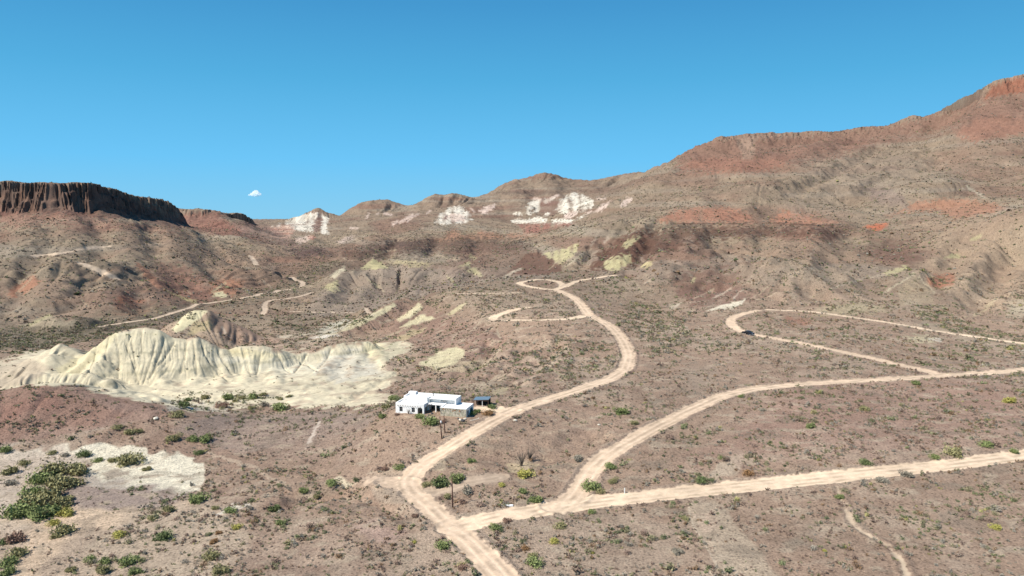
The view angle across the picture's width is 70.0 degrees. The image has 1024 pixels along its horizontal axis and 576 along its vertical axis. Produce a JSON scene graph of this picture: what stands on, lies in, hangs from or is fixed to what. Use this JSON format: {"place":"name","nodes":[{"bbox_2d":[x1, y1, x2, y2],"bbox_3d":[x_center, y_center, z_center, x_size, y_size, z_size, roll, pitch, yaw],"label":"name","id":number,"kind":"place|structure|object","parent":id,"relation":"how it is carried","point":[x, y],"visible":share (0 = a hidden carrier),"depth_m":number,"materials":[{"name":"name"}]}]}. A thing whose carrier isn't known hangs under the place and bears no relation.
{"place":"outdoors","nodes":[
{"label":"outdoors","id":0,"kind":"place"},
{"bbox_2d":[0,180,183,234],"bbox_3d":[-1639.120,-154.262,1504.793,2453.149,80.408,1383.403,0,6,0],"label":"mesa","id":1,"kind":"structure","parent":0,"point":[65,198],"depth_m":892.27,"materials":[{"name":"brown stone"}]},
{"bbox_2d":[0,226,319,322],"bbox_3d":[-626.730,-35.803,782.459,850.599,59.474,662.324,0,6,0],"label":"valley slope","id":2,"kind":"structure","parent":0,"point":[61,307],"depth_m":665.67,"materials":[{"name":"soil"}]},
{"bbox_2d":[31,245,371,326],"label":"valley track","id":3,"kind":"structure","parent":0,"point":[114,276],"depth_m":588.20,"materials":[{"name":"beige soil"}]},
{"bbox_2d":[0,310,410,411],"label":"badland hill","id":4,"kind":"structure","parent":0,"point":[161,362],"depth_m":302.15,"materials":[{"name":"soil"}]},
{"bbox_2d":[176,399,190,406],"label":"shrub","id":5,"kind":"object","parent":4,"relation":"on","point":[182,403],"visible":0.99,"depth_m":234.62,"materials":[{"name":"green plant"}]},
{"bbox_2d":[215,400,229,408],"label":"shrub","id":6,"kind":"object","parent":4,"relation":"on","point":[218,405],"visible":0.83,"depth_m":251.27,"materials":[{"name":"brown plant"}]},
{"bbox_2d":[221,393,234,399],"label":"shrub","id":7,"kind":"object","parent":4,"relation":"on","point":[229,396],"visible":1,"depth_m":264.73,"materials":[{"name":"green plant"}]},
{"bbox_2d":[245,393,258,399],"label":"shrub","id":8,"kind":"object","parent":4,"relation":"on","point":[253,396],"visible":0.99,"depth_m":265.52,"materials":[{"name":"green plant"}]},
{"bbox_2d":[0,249,566,445],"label":"hill","id":9,"kind":"structure","parent":0,"point":[123,411],"depth_m":227.70,"materials":[{"name":"soil"}]},
{"bbox_2d":[183,176,533,255],"bbox_3d":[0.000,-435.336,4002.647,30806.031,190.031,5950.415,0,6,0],"label":"mountain range","id":10,"kind":"structure","parent":0,"point":[191,217],"depth_m":1670.88,"materials":[{"name":"brown stone"}]},
{"bbox_2d":[0,207,1023,575],"bbox_3d":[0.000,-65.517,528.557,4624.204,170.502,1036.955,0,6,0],"label":"ground","id":11,"kind":"structure","parent":0,"point":[170,471],"depth_m":193.33,"materials":[{"name":"soil"}]},
{"bbox_2d":[0,445,12,452],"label":"shrub","id":12,"kind":"object","parent":11,"relation":"on","point":[5,449],"visible":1,"depth_m":198.64,"materials":[{"name":"green plant"}]},
{"bbox_2d":[0,565,16,575],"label":"shrub","id":13,"kind":"object","parent":11,"relation":"on","point":[6,571],"visible":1,"depth_m":133.60,"materials":[{"name":"green plant"}]},
{"bbox_2d":[0,554,18,567],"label":"shrub","id":14,"kind":"object","parent":11,"relation":"on","point":[8,561],"visible":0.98,"depth_m":137.25,"materials":[{"name":"green plant"}]},
{"bbox_2d":[0,465,19,474],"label":"shrub","id":15,"kind":"object","parent":11,"relation":"on","point":[10,470],"visible":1,"depth_m":187.38,"materials":[{"name":"green plant"}]},
{"bbox_2d":[3,478,18,485],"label":"shrub","id":16,"kind":"object","parent":11,"relation":"on","point":[9,482],"visible":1,"depth_m":180.57,"materials":[{"name":"grey plant"}]},
{"bbox_2d":[3,530,26,543],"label":"shrub","id":17,"kind":"object","parent":11,"relation":"on","point":[15,537],"visible":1,"depth_m":146.96,"materials":[{"name":"brown plant"}]},
{"bbox_2d":[3,546,31,557],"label":"shrub","id":18,"kind":"object","parent":11,"relation":"on","point":[19,551],"visible":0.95,"depth_m":140.76,"materials":[{"name":"green plant"}]},
{"bbox_2d":[0,497,40,519],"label":"shrub","id":19,"kind":"object","parent":11,"relation":"on","point":[19,509],"visible":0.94,"depth_m":160.37,"materials":[{"name":"green plant"}]},
{"bbox_2d":[15,459,32,465],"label":"shrub","id":20,"kind":"object","parent":11,"relation":"on","point":[25,462],"visible":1,"depth_m":192.60,"materials":[{"name":"green plant"}]},
{"bbox_2d":[16,485,46,495],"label":"shrub","id":21,"kind":"object","parent":11,"relation":"on","point":[32,489],"visible":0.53,"depth_m":172.89,"materials":[{"name":"green plant"}]},
{"bbox_2d":[16,488,60,505],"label":"shrub","id":22,"kind":"object","parent":11,"relation":"on","point":[33,496],"visible":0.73,"depth_m":166.92,"materials":[{"name":"green plant"}]},
{"bbox_2d":[24,468,57,484],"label":"shrub","id":23,"kind":"object","parent":11,"relation":"on","point":[36,478],"visible":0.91,"depth_m":181.06,"materials":[{"name":"green plant"}]},
{"bbox_2d":[23,503,61,522],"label":"shrub","id":24,"kind":"object","parent":11,"relation":"on","point":[43,511],"visible":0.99,"depth_m":159.18,"materials":[{"name":"green plant"}]},
{"bbox_2d":[32,461,69,475],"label":"shrub","id":25,"kind":"object","parent":11,"relation":"on","point":[59,467],"visible":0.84,"depth_m":185.74,"materials":[{"name":"green plant"}]},
{"bbox_2d":[37,486,66,498],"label":"shrub","id":26,"kind":"object","parent":11,"relation":"on","point":[56,489],"visible":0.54,"depth_m":170.95,"materials":[{"name":"green plant"}]},
{"bbox_2d":[44,518,60,525],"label":"shrub","id":27,"kind":"object","parent":11,"relation":"on","point":[53,522],"visible":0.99,"depth_m":155.54,"materials":[{"name":"yellow plant"}]},
{"bbox_2d":[42,473,67,488],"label":"shrub","id":28,"kind":"object","parent":11,"relation":"on","point":[54,481],"visible":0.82,"depth_m":177.14,"materials":[{"name":"green plant"}]},
{"bbox_2d":[48,532,61,539],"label":"shrub","id":29,"kind":"object","parent":11,"relation":"on","point":[52,536],"visible":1,"depth_m":148.74,"materials":[{"name":"green plant"}]},
{"bbox_2d":[37,494,73,507],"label":"shrub","id":30,"kind":"object","parent":11,"relation":"on","point":[61,501],"visible":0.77,"depth_m":164.92,"materials":[{"name":"green plant"}]},
{"bbox_2d":[48,523,77,536],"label":"shrub","id":31,"kind":"object","parent":11,"relation":"on","point":[63,529],"visible":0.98,"depth_m":150.29,"materials":[{"name":"green plant"}]},
{"bbox_2d":[55,505,74,517],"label":"shrub","id":32,"kind":"object","parent":11,"relation":"on","point":[66,511],"visible":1,"depth_m":160.35,"materials":[{"name":"yellow plant"}]},
{"bbox_2d":[64,566,77,572],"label":"shrub","id":33,"kind":"object","parent":11,"relation":"on","point":[71,569],"visible":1,"depth_m":133.59,"materials":[{"name":"green plant"}]},
{"bbox_2d":[58,475,86,489],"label":"shrub","id":34,"kind":"object","parent":11,"relation":"on","point":[72,482],"visible":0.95,"depth_m":177.94,"materials":[{"name":"green plant"}]},
{"bbox_2d":[63,462,91,475],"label":"shrub","id":35,"kind":"object","parent":11,"relation":"on","point":[76,469],"visible":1,"depth_m":186.37,"materials":[{"name":"green plant"}]},
{"bbox_2d":[74,449,92,457],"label":"shrub","id":36,"kind":"object","parent":11,"relation":"on","point":[85,453],"visible":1,"depth_m":199.19,"materials":[{"name":"green plant"}]},
{"bbox_2d":[82,553,95,562],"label":"shrub","id":37,"kind":"object","parent":11,"relation":"on","point":[91,557],"visible":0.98,"depth_m":137.48,"materials":[{"name":"green plant"}]},
{"bbox_2d":[90,457,103,462],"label":"shrub","id":38,"kind":"object","parent":11,"relation":"on","point":[99,459],"visible":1,"depth_m":195.91,"materials":[{"name":"green plant"}]},
{"bbox_2d":[96,555,111,564],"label":"shrub","id":39,"kind":"object","parent":11,"relation":"on","point":[104,560],"visible":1,"depth_m":135.81,"materials":[{"name":"green plant"}]},
{"bbox_2d":[95,565,113,574],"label":"shrub","id":40,"kind":"object","parent":11,"relation":"on","point":[102,569],"visible":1,"depth_m":132.19,"materials":[{"name":"green plant"}]},
{"bbox_2d":[107,456,116,462],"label":"shrub","id":41,"kind":"object","parent":11,"relation":"on","point":[111,460],"visible":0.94,"depth_m":195.54,"materials":[{"name":"green plant"}]},
{"bbox_2d":[110,424,122,429],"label":"shrub","id":42,"kind":"object","parent":11,"relation":"on","point":[118,426],"visible":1,"depth_m":212.91,"materials":[{"name":"green plant"}]},
{"bbox_2d":[112,530,126,539],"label":"shrub","id":43,"kind":"object","parent":11,"relation":"on","point":[118,534],"visible":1,"depth_m":147.21,"materials":[{"name":"yellow plant"}]},
{"bbox_2d":[117,553,141,568],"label":"shrub","id":44,"kind":"object","parent":11,"relation":"on","point":[124,561],"visible":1,"depth_m":134.95,"materials":[{"name":"green plant"}]},
{"bbox_2d":[122,428,136,434],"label":"shrub","id":45,"kind":"object","parent":11,"relation":"on","point":[129,431],"visible":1,"depth_m":210.81,"materials":[{"name":"green plant"}]},
{"bbox_2d":[114,451,145,467],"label":"shrub","id":46,"kind":"object","parent":11,"relation":"on","point":[126,459],"visible":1,"depth_m":193.75,"materials":[{"name":"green plant"}]},
{"bbox_2d":[126,565,142,575],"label":"shrub","id":47,"kind":"object","parent":11,"relation":"on","point":[137,571],"visible":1,"depth_m":131.05,"materials":[{"name":"green plant"}]},
{"bbox_2d":[152,527,173,540],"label":"shrub","id":48,"kind":"object","parent":11,"relation":"on","point":[164,535],"visible":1,"depth_m":144.56,"materials":[{"name":"green plant"}]},
{"bbox_2d":[163,505,177,512],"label":"shrub","id":49,"kind":"object","parent":11,"relation":"on","point":[167,509],"visible":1,"depth_m":159.38,"materials":[{"name":"green plant"}]},
{"bbox_2d":[165,431,183,441],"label":"shrub","id":50,"kind":"object","parent":11,"relation":"on","point":[176,437],"visible":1,"depth_m":208.96,"materials":[{"name":"green plant"}]},
{"bbox_2d":[167,410,184,417],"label":"shrub","id":51,"kind":"object","parent":11,"relation":"on","point":[175,414],"visible":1,"depth_m":222.34,"materials":[{"name":"green plant"}]},
{"bbox_2d":[185,433,198,442],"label":"shrub","id":52,"kind":"object","parent":11,"relation":"on","point":[193,437],"visible":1,"depth_m":209.80,"materials":[{"name":"green plant"}]},
{"bbox_2d":[192,449,204,455],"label":"shrub","id":53,"kind":"object","parent":11,"relation":"on","point":[198,452],"visible":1,"depth_m":200.47,"materials":[{"name":"green plant"}]},
{"bbox_2d":[188,491,210,504],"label":"shrub","id":54,"kind":"object","parent":11,"relation":"on","point":[197,498],"visible":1,"depth_m":164.04,"materials":[{"name":"green plant"}]},
{"bbox_2d":[198,432,213,443],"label":"shrub","id":55,"kind":"object","parent":11,"relation":"on","point":[205,438],"visible":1,"depth_m":209.96,"materials":[{"name":"green plant"}]},
{"bbox_2d":[201,548,221,561],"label":"shrub","id":56,"kind":"object","parent":11,"relation":"on","point":[211,554],"visible":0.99,"depth_m":134.31,"materials":[{"name":"green plant"}]},
{"bbox_2d":[210,562,231,575],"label":"shrub","id":57,"kind":"object","parent":11,"relation":"on","point":[218,570],"visible":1,"depth_m":128.25,"materials":[{"name":"green plant"}]},
{"bbox_2d":[223,506,236,513],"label":"shrub","id":58,"kind":"object","parent":11,"relation":"on","point":[230,509],"visible":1,"depth_m":156.36,"materials":[{"name":"green plant"}]},
{"bbox_2d":[231,522,243,529],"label":"shrub","id":59,"kind":"object","parent":11,"relation":"on","point":[237,526],"visible":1,"depth_m":147.16,"materials":[{"name":"yellow plant"}]},
{"bbox_2d":[267,504,281,511],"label":"shrub","id":60,"kind":"object","parent":11,"relation":"on","point":[277,507],"visible":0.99,"depth_m":158.55,"materials":[{"name":"green plant"}]},
{"bbox_2d":[270,402,290,411],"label":"shrub","id":61,"kind":"object","parent":11,"relation":"on","point":[280,407],"visible":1,"depth_m":244.93,"materials":[{"name":"green plant"}]},
{"bbox_2d":[299,487,308,492],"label":"shrub","id":62,"kind":"object","parent":11,"relation":"on","point":[303,490],"visible":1,"depth_m":166.77,"materials":[{"name":"green plant"}]},
{"bbox_2d":[325,479,338,486],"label":"shrub","id":63,"kind":"object","parent":11,"relation":"on","point":[331,482],"visible":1,"depth_m":167.34,"materials":[{"name":"green plant"}]},
{"bbox_2d":[392,463,404,470],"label":"shrub","id":64,"kind":"object","parent":11,"relation":"on","point":[398,466],"visible":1,"depth_m":169.66,"materials":[{"name":"green plant"}]},
{"bbox_2d":[414,413,424,418],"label":"shrub","id":65,"kind":"object","parent":11,"relation":"on","point":[420,416],"visible":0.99,"depth_m":194.62,"materials":[{"name":"green plant"}]},
{"bbox_2d":[421,481,432,487],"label":"shrub","id":66,"kind":"object","parent":11,"relation":"on","point":[426,484],"visible":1,"depth_m":160.26,"materials":[{"name":"plant"}]},
{"bbox_2d":[420,414,439,425],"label":"shrub","id":67,"kind":"object","parent":11,"relation":"on","point":[431,421],"visible":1,"depth_m":190.78,"materials":[{"name":"green plant"}]},
{"bbox_2d":[396,391,472,417],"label":"adobe house","id":68,"kind":"structure","parent":11,"relation":"on","point":[414,402],"depth_m":199.78,"materials":[{"name":"white paint"}]},
{"bbox_2d":[430,475,449,487],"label":"shrub","id":69,"kind":"object","parent":11,"relation":"on","point":[440,482],"visible":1,"depth_m":159.28,"materials":[{"name":"green plant"}]},
{"bbox_2d":[434,538,451,549],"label":"shrub","id":70,"kind":"object","parent":11,"relation":"on","point":[442,544],"visible":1,"depth_m":131.71,"materials":[{"name":"green plant"}]},
{"bbox_2d":[448,472,464,483],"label":"shrub","id":71,"kind":"object","parent":11,"relation":"on","point":[457,477],"visible":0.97,"depth_m":160.74,"materials":[{"name":"green plant"}]},
{"bbox_2d":[457,563,469,570],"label":"shrub","id":72,"kind":"object","parent":11,"relation":"on","point":[462,567],"visible":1,"depth_m":123.61,"materials":[{"name":"brown plant"}]},
{"bbox_2d":[461,483,471,494],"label":"shrub","id":73,"kind":"object","parent":11,"relation":"on","point":[467,491],"visible":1,"depth_m":154.81,"materials":[{"name":"grey plant"}]},
{"bbox_2d":[481,409,492,415],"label":"shrub","id":74,"kind":"object","parent":11,"relation":"on","point":[488,412],"visible":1,"depth_m":197.66,"materials":[{"name":"brown plant"}]},
{"bbox_2d":[488,523,501,531],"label":"shrub","id":75,"kind":"object","parent":11,"relation":"on","point":[495,526],"visible":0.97,"depth_m":138.50,"materials":[{"name":"green plant"}]},
{"bbox_2d":[0,256,1023,575],"bbox_3d":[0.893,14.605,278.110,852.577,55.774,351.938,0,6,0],"label":"desert scrub","id":76,"kind":"object","parent":11,"relation":"on","point":[678,340],"visible":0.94,"depth_m":224.47,"materials":[{"name":"green plant"}]},
{"bbox_2d":[514,450,526,465],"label":"ocotillo","id":77,"kind":"object","parent":11,"relation":"on","point":[521,460],"visible":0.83,"depth_m":170.01,"materials":[{"name":"grey plant"}]},
{"bbox_2d":[520,544,530,550],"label":"shrub","id":78,"kind":"object","parent":11,"relation":"on","point":[524,547],"visible":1,"depth_m":130.37,"materials":[{"name":"brown plant"}]},
{"bbox_2d":[517,468,535,478],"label":"shrub","id":79,"kind":"object","parent":11,"relation":"on","point":[523,474],"visible":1,"depth_m":163.12,"materials":[{"name":"yellow plant"}]},
{"bbox_2d":[525,555,544,569],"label":"shrub","id":80,"kind":"object","parent":11,"relation":"on","point":[536,562],"visible":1,"depth_m":124.54,"materials":[{"name":"green plant"}]},
{"bbox_2d":[529,495,543,502],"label":"shrub","id":81,"kind":"object","parent":11,"relation":"on","point":[537,499],"visible":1,"depth_m":150.92,"materials":[{"name":"green plant"}]},
{"bbox_2d":[549,537,558,543],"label":"shrub","id":82,"kind":"object","parent":11,"relation":"on","point":[555,540],"visible":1,"depth_m":132.89,"materials":[{"name":"yellow plant"}]},
{"bbox_2d":[551,521,566,529],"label":"shrub","id":83,"kind":"object","parent":11,"relation":"on","point":[559,525],"visible":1,"depth_m":139.07,"materials":[{"name":"green plant"}]},
{"bbox_2d":[573,454,582,461],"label":"shrub","id":84,"kind":"object","parent":11,"relation":"on","point":[577,458],"visible":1,"depth_m":171.27,"materials":[{"name":"grey plant"}]},
{"bbox_2d":[581,477,601,491],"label":"shrub","id":85,"kind":"object","parent":11,"relation":"on","point":[591,486],"visible":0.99,"depth_m":156.66,"materials":[{"name":"green plant"}]},
{"bbox_2d":[305,421,910,575],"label":"footpath","id":86,"kind":"structure","parent":11,"relation":"on","point":[849,517],"depth_m":133.01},
{"bbox_2d":[604,462,616,468],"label":"shrub","id":87,"kind":"object","parent":11,"relation":"on","point":[611,465],"visible":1,"depth_m":166.39,"materials":[{"name":"green plant"}]},
{"bbox_2d":[607,475,619,483],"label":"shrub","id":88,"kind":"object","parent":11,"relation":"on","point":[612,481],"visible":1,"depth_m":159.29,"materials":[{"name":"green plant"}]},
{"bbox_2d":[612,406,629,414],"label":"shrub","id":89,"kind":"object","parent":11,"relation":"on","point":[621,411],"visible":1,"depth_m":201.79,"materials":[{"name":"green plant"}]},
{"bbox_2d":[671,547,684,555],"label":"shrub","id":90,"kind":"object","parent":11,"relation":"on","point":[676,551],"visible":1,"depth_m":127.55,"materials":[{"name":"grey plant"}]},
{"bbox_2d":[696,476,708,483],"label":"shrub","id":91,"kind":"object","parent":11,"relation":"on","point":[699,479],"visible":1,"depth_m":157.53,"materials":[{"name":"green plant"}]},
{"bbox_2d":[742,469,753,476],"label":"shrub","id":92,"kind":"object","parent":11,"relation":"on","point":[748,472],"visible":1,"depth_m":160.40,"materials":[{"name":"brown plant"}]},
{"bbox_2d":[806,423,815,428],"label":"shrub","id":93,"kind":"object","parent":11,"relation":"on","point":[810,425],"visible":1,"depth_m":188.55,"materials":[{"name":"green plant"}]},
{"bbox_2d":[851,560,862,568],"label":"shrub","id":94,"kind":"object","parent":11,"relation":"on","point":[857,564],"visible":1,"depth_m":120.68,"materials":[{"name":"brown plant"}]},
{"bbox_2d":[859,404,870,410],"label":"shrub","id":95,"kind":"object","parent":11,"relation":"on","point":[861,407],"visible":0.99,"depth_m":203.87,"materials":[{"name":"green plant"}]},
{"bbox_2d":[857,457,874,465],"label":"shrub","id":96,"kind":"object","parent":11,"relation":"on","point":[863,461],"visible":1,"depth_m":163.10,"materials":[{"name":"green plant"}]},
{"bbox_2d":[875,476,889,483],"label":"shrub","id":97,"kind":"object","parent":11,"relation":"on","point":[881,479],"visible":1,"depth_m":153.46,"materials":[{"name":"grey plant"}]},
{"bbox_2d":[897,469,913,477],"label":"shrub","id":98,"kind":"object","parent":11,"relation":"on","point":[905,474],"visible":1,"depth_m":155.62,"materials":[{"name":"grey plant"}]},
{"bbox_2d":[927,453,939,458],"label":"shrub","id":99,"kind":"object","parent":11,"relation":"on","point":[934,456],"visible":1,"depth_m":165.46,"materials":[{"name":"green plant"}]},
{"bbox_2d":[943,445,962,458],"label":"shrub","id":100,"kind":"object","parent":11,"relation":"on","point":[954,451],"visible":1,"depth_m":167.17,"materials":[{"name":"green plant"}]},
{"bbox_2d":[977,440,994,447],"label":"shrub","id":101,"kind":"object","parent":11,"relation":"on","point":[986,443],"visible":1,"depth_m":172.35,"materials":[{"name":"green plant"}]},
{"bbox_2d":[987,523,1001,530],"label":"shrub","id":102,"kind":"object","parent":11,"relation":"on","point":[997,527],"visible":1,"depth_m":133.14,"materials":[{"name":"yellow plant"}]},
{"bbox_2d":[1001,397,1016,402],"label":"shrub","id":103,"kind":"object","parent":11,"relation":"on","point":[1009,400],"visible":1,"depth_m":208.75,"materials":[{"name":"yellow plant"}]},
{"bbox_2d":[0,0,1023,218],"label":"sky","id":104,"kind":"structure","parent":0,"point":[256,109],"materials":[{"name":"blue"}]},
{"bbox_2d":[363,275,1023,575],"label":"dirt road","id":105,"kind":"structure","parent":0,"point":[480,554],"depth_m":162.13,"materials":[{"name":"beige soil"}]},
{"bbox_2d":[474,396,490,406],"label":"carport","id":106,"kind":"object","parent":105,"relation":"on","point":[483,400],"visible":0.95,"depth_m":207.50,"materials":[{"name":"blue metal"}]},
{"bbox_2d":[533,74,1023,260],"bbox_3d":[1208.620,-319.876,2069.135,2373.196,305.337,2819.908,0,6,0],"label":"mountain","id":107,"kind":"structure","parent":0,"point":[1004,89],"depth_m":1113.91,"materials":[{"name":"brown stone"}]},
{"bbox_2d":[0,74,1023,325],"bbox_3d":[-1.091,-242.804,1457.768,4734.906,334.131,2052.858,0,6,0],"label":"distant scrub","id":108,"kind":"object","parent":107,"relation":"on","point":[490,258],"visible":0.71,"depth_m":738.01,"materials":[{"name":"green plant"}]},
{"bbox_2d":[833,211,1023,311],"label":"hillside","id":109,"kind":"structure","parent":0,"point":[994,265],"depth_m":467.39,"materials":[{"name":"soil"}]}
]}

